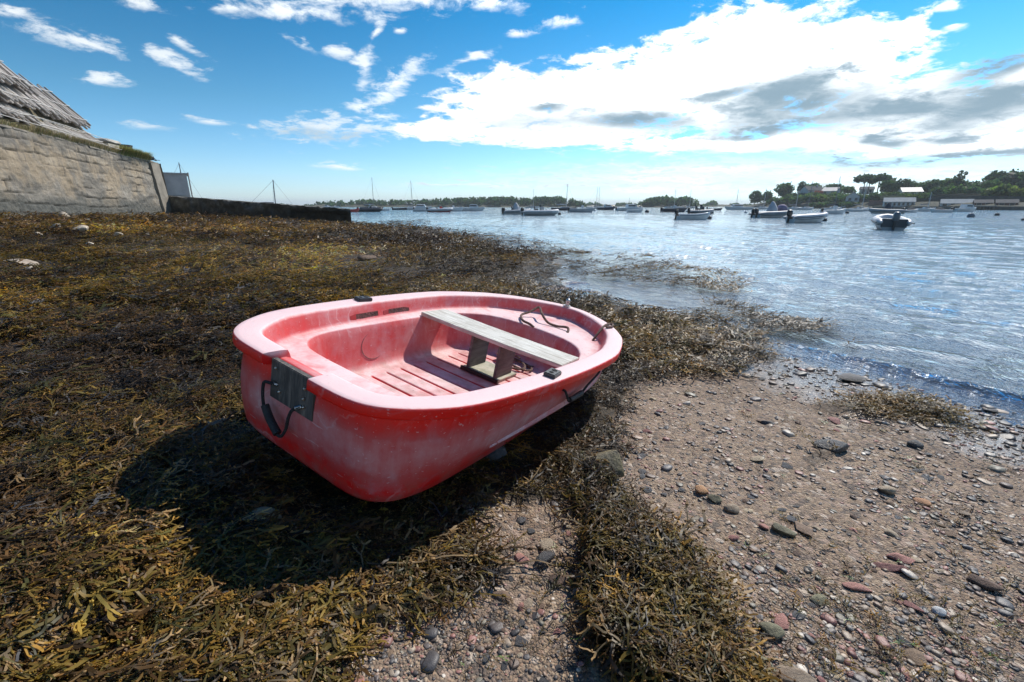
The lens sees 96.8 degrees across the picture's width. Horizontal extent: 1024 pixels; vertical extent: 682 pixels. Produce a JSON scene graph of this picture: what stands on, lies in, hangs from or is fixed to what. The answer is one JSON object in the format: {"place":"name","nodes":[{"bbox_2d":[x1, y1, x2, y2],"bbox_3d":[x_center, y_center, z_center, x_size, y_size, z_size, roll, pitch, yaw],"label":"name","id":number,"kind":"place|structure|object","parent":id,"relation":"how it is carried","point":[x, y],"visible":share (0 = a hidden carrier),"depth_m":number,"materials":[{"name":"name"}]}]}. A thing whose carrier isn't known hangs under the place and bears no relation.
{"place":"outdoors","nodes":[
{"label":"outdoors","id":0,"kind":"place"},
{"bbox_2d":[0,100,82,132],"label":"terrain","id":1,"kind":"structure","parent":0,"point":[36,112],"depth_m":23.91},
{"bbox_2d":[0,99,39,125],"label":"stake bundle","id":2,"kind":"object","parent":1,"relation":"on","point":[17,115],"visible":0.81,"depth_m":21.75,"materials":[{"name":"grey wood"}]},
{"bbox_2d":[0,81,49,114],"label":"stake bundle","id":3,"kind":"object","parent":1,"relation":"on","point":[12,94],"visible":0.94,"depth_m":22.32,"materials":[{"name":"grey wood"}]},
{"bbox_2d":[0,60,38,96],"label":"stake bundle","id":4,"kind":"object","parent":3,"relation":"on","point":[8,76],"visible":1,"depth_m":22.47,"materials":[{"name":"grey wood"}]},
{"bbox_2d":[0,119,121,153],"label":"grass","id":5,"kind":"structure","parent":1,"relation":"on","point":[37,130],"depth_m":23.81,"materials":[{"name":"plant"}]},
{"bbox_2d":[34,117,103,146],"bbox_3d":[-25.274,-11.915,25.422,2.167,2.028,5.382,-4,17,-14],"label":"stake bundle","id":6,"kind":"object","parent":1,"relation":"on","point":[46,123],"visible":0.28,"depth_m":25.33,"materials":[{"name":"grey wood"}]},
{"bbox_2d":[18,73,90,129],"bbox_3d":[-26.023,-13.417,25.163,2.457,2.744,4.073,-5,17,-15],"label":"stake bundle","id":7,"kind":"object","parent":6,"relation":"on","point":[55,106],"visible":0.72,"depth_m":25.61,"materials":[{"name":"grey wood"}]},
{"bbox_2d":[116,145,155,161],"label":"grass","id":8,"kind":"structure","parent":1,"relation":"on","point":[130,152],"depth_m":30.51,"materials":[{"name":"plant"}]},
{"bbox_2d":[307,204,580,206],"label":"island","id":9,"kind":"structure","parent":0,"point":[405,205],"depth_m":404.38,"materials":[{"name":"plant"}]},
{"bbox_2d":[304,195,586,206],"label":"wood","id":10,"kind":"object","parent":9,"relation":"on","point":[502,201],"visible":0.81,"depth_m":410.69,"materials":[{"name":"green plant"}]},
{"bbox_2d":[0,215,1023,681],"bbox_3d":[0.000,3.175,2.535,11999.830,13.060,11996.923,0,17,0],"label":"beach","id":11,"kind":"structure","parent":0,"point":[808,463],"depth_m":1.98,"materials":[{"name":"gravel"}]},
{"bbox_2d":[3,259,38,265],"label":"rock","id":12,"kind":"object","parent":11,"relation":"on","point":[25,261],"visible":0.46,"depth_m":6.23,"materials":[{"name":"stone"}]},
{"bbox_2d":[0,124,171,215],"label":"sea wall","id":13,"kind":"structure","parent":11,"relation":"on","point":[42,173],"depth_m":24.20,"materials":[{"name":"stone"}]},
{"bbox_2d":[96,138,120,148],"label":"concrete block","id":14,"kind":"structure","parent":13,"relation":"on","point":[110,143],"depth_m":28.60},
{"bbox_2d":[168,195,351,222],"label":"jetty","id":15,"kind":"object","parent":11,"relation":"on","point":[183,205],"visible":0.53,"depth_m":31.93,"materials":[{"name":"concrete"}]},
{"bbox_2d":[163,172,192,196],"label":"shed","id":16,"kind":"structure","parent":15,"relation":"on","point":[176,184],"depth_m":35.61,"materials":[{"name":"white paint"}]},
{"bbox_2d":[245,507,281,528],"bbox_3d":[-0.802,0.571,1.464,0.121,0.065,0.070,-1,17,-3],"label":"rock","id":17,"kind":"object","parent":11,"relation":"on","point":[269,511],"visible":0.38,"depth_m":1.46,"materials":[{"name":"grey stone"}]},
{"bbox_2d":[1,249,620,681],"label":"knotted wrack","id":18,"kind":"object","parent":11,"relation":"on","point":[451,555],"visible":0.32,"depth_m":1.71,"materials":[{"name":"plant"}]},
{"bbox_2d":[0,209,671,263],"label":"bladder wrack","id":19,"kind":"object","parent":11,"relation":"on","point":[119,221],"visible":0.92,"depth_m":13.67,"materials":[{"name":"plant"}]},
{"bbox_2d":[0,218,877,397],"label":"bladder wrack","id":20,"kind":"object","parent":11,"relation":"on","point":[137,270],"visible":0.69,"depth_m":5.56,"materials":[{"name":"plant"}]},
{"bbox_2d":[485,446,506,463],"bbox_3d":[-0.073,0.499,1.977,0.111,0.089,0.076,-7,18,-22],"label":"stone","id":21,"kind":"object","parent":11,"relation":"on","point":[497,454],"visible":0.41,"depth_m":1.95,"materials":[{"name":"stone"}]},
{"bbox_2d":[0,265,1002,681],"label":"bladder wrack","id":22,"kind":"object","parent":11,"relation":"on","point":[104,549],"visible":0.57,"depth_m":1.36,"materials":[{"name":"plant"}]},
{"bbox_2d":[232,291,621,501],"bbox_3d":[-0.168,0.063,2.514,1.315,0.480,2.370,20,18,27],"label":"dinghy","id":23,"kind":"object","parent":22,"relation":"on","point":[387,398],"visible":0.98,"depth_m":1.85,"materials":[{"name":"red plastic"}]},
{"bbox_2d":[496,352,532,371],"bbox_3d":[0.003,0.132,2.875,0.259,0.089,0.179,12,20,35],"label":"mooring rope","id":24,"kind":"object","parent":23,"relation":"on","point":[514,367],"visible":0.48,"depth_m":2.86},
{"bbox_2d":[520,306,569,332],"bbox_3d":[0.194,-0.069,3.117,0.272,0.254,0.370,-12,20,-35],"label":"mooring rope","id":25,"kind":"object","parent":23,"relation":"on","point":[544,318],"visible":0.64,"depth_m":3.12,"materials":[{"name":"fabric"}]},
{"bbox_2d":[493,590,510,602],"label":"stone","id":26,"kind":"object","parent":11,"relation":"on","point":[501,592],"visible":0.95,"depth_m":1.29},
{"bbox_2d":[514,635,527,645],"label":"stone","id":27,"kind":"object","parent":11,"relation":"on","point":[520,640],"visible":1,"depth_m":1.17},
{"bbox_2d":[514,553,529,563],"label":"stone","id":28,"kind":"object","parent":11,"relation":"on","point":[519,557],"visible":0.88,"depth_m":1.43,"materials":[{"name":"pink stone"}]},
{"bbox_2d":[535,550,554,568],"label":"stone","id":29,"kind":"object","parent":11,"relation":"on","point":[546,556],"visible":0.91,"depth_m":1.41,"materials":[{"name":"stone"}]},
{"bbox_2d":[539,538,552,552],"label":"stone","id":30,"kind":"object","parent":11,"relation":"on","point":[547,543],"visible":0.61,"depth_m":1.48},
{"bbox_2d":[548,573,568,586],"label":"stone","id":31,"kind":"object","parent":11,"relation":"on","point":[561,580],"visible":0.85,"depth_m":1.35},
{"bbox_2d":[143,393,1004,676],"bbox_3d":[0.688,0.605,1.790,3.349,0.228,1.751,-13,21,-37],"label":"green weed","id":32,"kind":"object","parent":11,"relation":"on","point":[765,555],"visible":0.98,"depth_m":1.27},
{"bbox_2d":[581,450,624,476],"bbox_3d":[0.379,0.505,1.899,0.179,0.127,0.178,3,17,10],"label":"rock","id":33,"kind":"object","parent":11,"relation":"on","point":[612,457],"visible":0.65,"depth_m":1.84,"materials":[{"name":"stone"}]},
{"bbox_2d":[695,485,707,493],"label":"stone","id":34,"kind":"object","parent":11,"relation":"on","point":[700,489],"visible":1,"depth_m":1.83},
{"bbox_2d":[707,494,721,502],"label":"stone","id":35,"kind":"object","parent":11,"relation":"on","point":[715,498],"visible":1,"depth_m":1.78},
{"bbox_2d":[422,371,1023,681],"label":"pebbles","id":36,"kind":"object","parent":11,"relation":"on","point":[925,666],"visible":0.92,"depth_m":1.28,"materials":[{"name":"stone"}]},
{"bbox_2d":[724,504,739,513],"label":"stone","id":37,"kind":"object","parent":11,"relation":"on","point":[732,508],"visible":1,"depth_m":1.73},
{"bbox_2d":[759,622,784,638],"bbox_3d":[0.700,0.781,1.225,0.064,0.034,0.046,3,17,11],"label":"stone","id":38,"kind":"object","parent":11,"relation":"on","point":[776,631],"visible":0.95,"depth_m":1.22,"materials":[{"name":"stone"}]},
{"bbox_2d":[774,613,788,628],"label":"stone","id":39,"kind":"object","parent":11,"relation":"on","point":[781,620],"visible":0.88,"depth_m":1.26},
{"bbox_2d":[771,522,796,537],"bbox_3d":[0.969,0.673,1.619,0.080,0.036,0.044,11,20,33],"label":"stone","id":40,"kind":"object","parent":11,"relation":"on","point":[779,528],"visible":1,"depth_m":1.61,"materials":[{"name":"stone"}]},
{"bbox_2d":[775,664,815,681],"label":"stone","id":41,"kind":"object","parent":11,"relation":"on","point":[797,674],"visible":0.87,"depth_m":1.10,"materials":[{"name":"stone"}]},
{"bbox_2d":[795,521,812,536],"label":"stone","id":42,"kind":"object","parent":11,"relation":"on","point":[804,529],"visible":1,"depth_m":1.63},
{"bbox_2d":[809,594,829,605],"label":"stone","id":43,"kind":"object","parent":11,"relation":"on","point":[821,598],"visible":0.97,"depth_m":1.34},
{"bbox_2d":[812,439,848,452],"bbox_3d":[1.596,0.524,2.284,0.126,0.057,0.127,-11,20,-32],"label":"stone","id":44,"kind":"object","parent":11,"relation":"on","point":[822,444],"visible":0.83,"depth_m":2.25,"materials":[{"name":"stone"}]},
{"bbox_2d":[838,373,864,382],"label":"stone","id":45,"kind":"object","parent":11,"relation":"on","point":[849,377],"visible":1,"depth_m":3.32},
{"bbox_2d":[842,582,872,591],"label":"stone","id":46,"kind":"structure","parent":11,"relation":"on","point":[854,586],"depth_m":1.38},
{"bbox_2d":[877,486,895,494],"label":"stone","id":47,"kind":"object","parent":11,"relation":"on","point":[889,490],"visible":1,"depth_m":1.89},
{"bbox_2d":[873,562,907,571],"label":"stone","id":48,"kind":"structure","parent":11,"relation":"on","point":[893,567],"depth_m":1.47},
{"bbox_2d":[886,553,914,563],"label":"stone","id":49,"kind":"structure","parent":11,"relation":"on","point":[902,558],"depth_m":1.51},
{"bbox_2d":[896,635,914,647],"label":"stone","id":50,"kind":"object","parent":11,"relation":"on","point":[904,641],"visible":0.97,"depth_m":1.21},
{"bbox_2d":[903,600,923,611],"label":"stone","id":51,"kind":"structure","parent":11,"relation":"on","point":[911,605],"depth_m":1.32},
{"bbox_2d":[902,648,926,665],"bbox_3d":[1.037,0.814,1.173,0.046,0.015,0.050,-20,19,-31],"label":"stone","id":52,"kind":"object","parent":11,"relation":"on","point":[914,655],"visible":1,"depth_m":1.17,"materials":[{"name":"stone"}]},
{"bbox_2d":[907,440,923,447],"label":"stone","id":53,"kind":"object","parent":11,"relation":"on","point":[915,443],"visible":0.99,"depth_m":2.33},
{"bbox_2d":[913,498,931,505],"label":"stone","id":54,"kind":"object","parent":11,"relation":"on","point":[923,501],"visible":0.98,"depth_m":1.84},
{"bbox_2d":[931,606,946,616],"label":"stone","id":55,"kind":"object","parent":11,"relation":"on","point":[940,611],"visible":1,"depth_m":1.31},
{"bbox_2d":[966,574,1003,590],"bbox_3d":[1.484,0.760,1.426,0.056,0.030,0.080,-10,19,-29],"label":"stone","id":56,"kind":"object","parent":11,"relation":"on","point":[981,582],"visible":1,"depth_m":1.42,"materials":[{"name":"stone"}]},
{"bbox_2d":[0,0,1023,204],"label":"sky","id":57,"kind":"structure","parent":0,"point":[635,101],"materials":[{"name":"blue"}]},
{"bbox_2d":[637,204,693,206],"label":"island","id":58,"kind":"structure","parent":0,"point":[662,205],"depth_m":366.16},
{"bbox_2d":[637,194,699,205],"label":"wood","id":59,"kind":"object","parent":58,"relation":"on","point":[666,200],"visible":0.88,"depth_m":369.27,"materials":[{"name":"green plant"}]},
{"bbox_2d":[339,207,1023,425],"bbox_3d":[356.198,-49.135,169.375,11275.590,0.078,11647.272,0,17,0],"label":"water","id":60,"kind":"structure","parent":0,"point":[957,268],"depth_m":10.73,"materials":[{"name":"blue liquid"}]},
{"bbox_2d":[357,205,382,211],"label":"motorboat","id":61,"kind":"object","parent":60,"relation":"on","point":[369,209],"visible":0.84,"depth_m":95.89,"materials":[{"name":"plastic"}]},
{"bbox_2d":[426,205,452,211],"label":"motorboat","id":62,"kind":"object","parent":60,"relation":"on","point":[440,209],"visible":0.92,"depth_m":91.83,"materials":[{"name":"white paint"}]},
{"bbox_2d":[462,198,484,210],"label":"motorboat","id":63,"kind":"object","parent":60,"relation":"on","point":[474,207],"visible":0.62,"depth_m":110.23,"materials":[{"name":"white plastic"}]},
{"bbox_2d":[501,203,530,213],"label":"inflatable boat","id":64,"kind":"object","parent":60,"relation":"on","point":[515,209],"visible":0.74,"depth_m":68.77,"materials":[{"name":"grey rubber"}]},
{"bbox_2d":[520,204,558,215],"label":"boat","id":65,"kind":"object","parent":60,"relation":"on","point":[541,211],"visible":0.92,"depth_m":59.27,"materials":[{"name":"plastic"}]},
{"bbox_2d":[568,204,594,211],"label":"motorboat","id":66,"kind":"object","parent":60,"relation":"on","point":[583,209],"visible":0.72,"depth_m":88.30,"materials":[{"name":"white plastic"}]},
{"bbox_2d":[615,200,641,210],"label":"motorboat","id":67,"kind":"object","parent":60,"relation":"on","point":[629,206],"visible":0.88,"depth_m":110.14,"materials":[{"name":"white plastic"}]},
{"bbox_2d":[660,204,686,211],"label":"motorboat","id":68,"kind":"object","parent":60,"relation":"on","point":[681,209],"visible":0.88,"depth_m":91.85,"materials":[{"name":"grey plastic"}]},
{"bbox_2d":[674,209,709,219],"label":"skiff","id":69,"kind":"object","parent":60,"relation":"on","point":[701,216],"visible":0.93,"depth_m":42.27,"materials":[{"name":"white"}]},
{"bbox_2d":[685,199,713,213],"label":"inflatable boat","id":70,"kind":"object","parent":60,"relation":"on","point":[701,209],"visible":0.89,"depth_m":68.83,"materials":[{"name":"white rubber"}]},
{"bbox_2d":[725,204,753,209],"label":"motorboat","id":71,"kind":"object","parent":60,"relation":"on","point":[736,207],"visible":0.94,"depth_m":137.91,"materials":[{"name":"white plastic"}]},
{"bbox_2d":[749,201,792,217],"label":"inflatable boat","id":72,"kind":"object","parent":60,"relation":"on","point":[775,211],"visible":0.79,"depth_m":48.75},
{"bbox_2d":[781,210,827,222],"bbox_3d":[22.392,-9.409,34.653,3.372,1.162,1.552,-3,15,-7],"label":"motorboat","id":73,"kind":"object","parent":60,"relation":"on","point":[789,217],"visible":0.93,"depth_m":34.18,"materials":[{"name":"plastic"}]},
{"bbox_2d":[820,204,845,213],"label":"motorboat","id":74,"kind":"object","parent":60,"relation":"on","point":[835,210],"visible":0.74,"depth_m":68.98,"materials":[{"name":"white plastic"}]},
{"bbox_2d":[868,203,907,213],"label":"inflatable boat","id":75,"kind":"object","parent":60,"relation":"on","point":[888,208],"visible":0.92,"depth_m":73.47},
{"bbox_2d":[871,212,914,229],"bbox_3d":[20.831,-6.543,25.048,1.651,1.147,2.994,11,20,28],"label":"inflatable boat","id":76,"kind":"object","parent":60,"relation":"on","point":[896,221],"visible":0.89,"depth_m":24.20,"materials":[{"name":"rubber"}]},
{"bbox_2d":[930,207,952,212],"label":"skiff","id":77,"kind":"object","parent":60,"relation":"on","point":[940,210],"visible":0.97,"depth_m":85.05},
{"bbox_2d":[953,204,975,211],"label":"motorboat","id":78,"kind":"object","parent":60,"relation":"on","point":[966,208],"visible":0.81,"depth_m":95.85,"materials":[{"name":"white plastic"}]},
{"bbox_2d":[746,194,1023,208],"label":"headland","id":79,"kind":"structure","parent":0,"point":[919,201],"depth_m":178.06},
{"bbox_2d":[749,190,763,204],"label":"tree","id":80,"kind":"object","parent":79,"relation":"on","point":[755,196],"visible":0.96,"depth_m":279.73,"materials":[{"name":"green plant"}]},
{"bbox_2d":[773,181,794,196],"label":"tree","id":81,"kind":"object","parent":79,"relation":"on","point":[783,189],"visible":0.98,"depth_m":261.12,"materials":[{"name":"green plant"}]},
{"bbox_2d":[780,195,805,203],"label":"bush","id":82,"kind":"object","parent":79,"relation":"on","point":[787,198],"visible":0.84,"depth_m":241.69,"materials":[{"name":"green plant"}]},
{"bbox_2d":[799,184,822,192],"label":"house","id":83,"kind":"structure","parent":79,"relation":"on","point":[805,189],"depth_m":246.72,"materials":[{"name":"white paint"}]},
{"bbox_2d":[809,201,833,207],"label":"bush","id":84,"kind":"object","parent":79,"relation":"on","point":[819,204],"visible":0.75,"depth_m":216.56,"materials":[{"name":"green plant"}]},
{"bbox_2d":[814,194,830,201],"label":"bush","id":85,"kind":"object","parent":79,"relation":"on","point":[822,198],"visible":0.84,"depth_m":221.70,"materials":[{"name":"green plant"}]},
{"bbox_2d":[821,187,840,193],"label":"house","id":86,"kind":"structure","parent":79,"relation":"on","point":[828,190],"depth_m":236.33,"materials":[{"name":"white paint"}]},
{"bbox_2d":[828,194,847,202],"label":"bush","id":87,"kind":"object","parent":79,"relation":"on","point":[840,198],"visible":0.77,"depth_m":212.69,"materials":[{"name":"green plant"}]},
{"bbox_2d":[837,201,860,207],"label":"bush","id":88,"kind":"object","parent":79,"relation":"on","point":[848,204],"visible":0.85,"depth_m":198.55,"materials":[{"name":"green plant"}]},
{"bbox_2d":[841,186,856,193],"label":"tree","id":89,"kind":"object","parent":79,"relation":"on","point":[847,189],"visible":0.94,"depth_m":240.23,"materials":[{"name":"green plant"}]},
{"bbox_2d":[845,192,860,201],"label":"house","id":90,"kind":"structure","parent":79,"relation":"on","point":[854,196],"depth_m":201.45,"materials":[{"name":"white paint"}]},
{"bbox_2d":[852,173,877,193],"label":"tree","id":91,"kind":"object","parent":79,"relation":"on","point":[864,178],"visible":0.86,"depth_m":217.88,"materials":[{"name":"green plant"}]},
{"bbox_2d":[866,193,882,200],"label":"bush","id":92,"kind":"object","parent":79,"relation":"on","point":[874,196],"visible":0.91,"depth_m":191.47,"materials":[{"name":"green plant"}]},
{"bbox_2d":[868,173,896,191],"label":"tree","id":93,"kind":"object","parent":79,"relation":"on","point":[881,177],"visible":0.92,"depth_m":210.47,"materials":[{"name":"green plant"}]},
{"bbox_2d":[878,179,902,191],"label":"tree","id":94,"kind":"object","parent":79,"relation":"on","point":[891,185],"visible":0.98,"depth_m":201.38,"materials":[{"name":"green plant"}]},
{"bbox_2d":[882,197,915,205],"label":"building","id":95,"kind":"structure","parent":79,"relation":"on","point":[902,201],"depth_m":171.02,"materials":[{"name":"white paint"}]},
{"bbox_2d":[897,178,917,190],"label":"tree","id":96,"kind":"object","parent":79,"relation":"on","point":[908,182],"visible":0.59,"depth_m":197.79,"materials":[{"name":"green plant"}]},
{"bbox_2d":[897,187,923,193],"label":"house","id":97,"kind":"structure","parent":79,"relation":"on","point":[911,189],"depth_m":186.70,"materials":[{"name":"metal"}]},
{"bbox_2d":[920,179,945,192],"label":"tree","id":98,"kind":"object","parent":79,"relation":"on","point":[929,185],"visible":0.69,"depth_m":187.26,"materials":[{"name":"green plant"}]},
{"bbox_2d":[929,186,947,193],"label":"bush","id":99,"kind":"object","parent":79,"relation":"on","point":[937,190],"visible":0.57,"depth_m":175.62,"materials":[{"name":"green plant"}]},
{"bbox_2d":[872,206,1023,209],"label":"harbour wall","id":100,"kind":"structure","parent":79,"relation":"on","point":[993,207],"depth_m":142.56,"materials":[{"name":"stone"}]},
{"bbox_2d":[944,170,967,187],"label":"tree","id":101,"kind":"object","parent":79,"relation":"on","point":[955,180],"visible":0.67,"depth_m":180.72,"materials":[{"name":"green plant"}]},
{"bbox_2d":[943,184,969,193],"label":"bush","id":102,"kind":"object","parent":79,"relation":"on","point":[959,189],"visible":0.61,"depth_m":169.51,"materials":[{"name":"green plant"}]},
{"bbox_2d":[939,199,974,205],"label":"building","id":103,"kind":"structure","parent":79,"relation":"on","point":[944,202],"depth_m":150.45,"materials":[{"name":"white paint"}]},
{"bbox_2d":[963,184,985,193],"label":"bush","id":104,"kind":"object","parent":79,"relation":"on","point":[973,190],"visible":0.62,"depth_m":163.64,"materials":[{"name":"green plant"}]},
{"bbox_2d":[928,196,1023,200],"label":"terrace wall","id":105,"kind":"structure","parent":79,"relation":"on","point":[939,198],"depth_m":157.90,"materials":[{"name":"stone"}]},
{"bbox_2d":[966,180,996,188],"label":"tree","id":106,"kind":"object","parent":79,"relation":"on","point":[986,184],"visible":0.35,"depth_m":171.46,"materials":[{"name":"green plant"}]},
{"bbox_2d":[972,199,993,204],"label":"building","id":107,"kind":"structure","parent":79,"relation":"on","point":[983,201],"depth_m":141.75,"materials":[{"name":"stone"}]},
{"bbox_2d":[980,183,1013,195],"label":"bush","id":108,"kind":"object","parent":79,"relation":"on","point":[1000,189],"visible":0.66,"depth_m":152.01,"materials":[{"name":"green plant"}]},
{"bbox_2d":[981,169,1023,185],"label":"tree","id":109,"kind":"object","parent":79,"relation":"on","point":[1004,177],"visible":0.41,"depth_m":182.92,"materials":[{"name":"green plant"}]},
{"bbox_2d":[994,199,1019,204],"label":"building","id":110,"kind":"structure","parent":79,"relation":"on","point":[1006,202],"depth_m":135.50,"materials":[{"name":"stone"}]},
{"bbox_2d":[1007,185,1023,195],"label":"bush","id":111,"kind":"object","parent":79,"relation":"on","point":[1015,190],"visible":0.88,"depth_m":147.47,"materials":[{"name":"green plant"}]},
{"bbox_2d":[1014,172,1023,188],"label":"tree","id":112,"kind":"object","parent":79,"relation":"on","point":[1020,177],"visible":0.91,"depth_m":177.61,"materials":[{"name":"green plant"}]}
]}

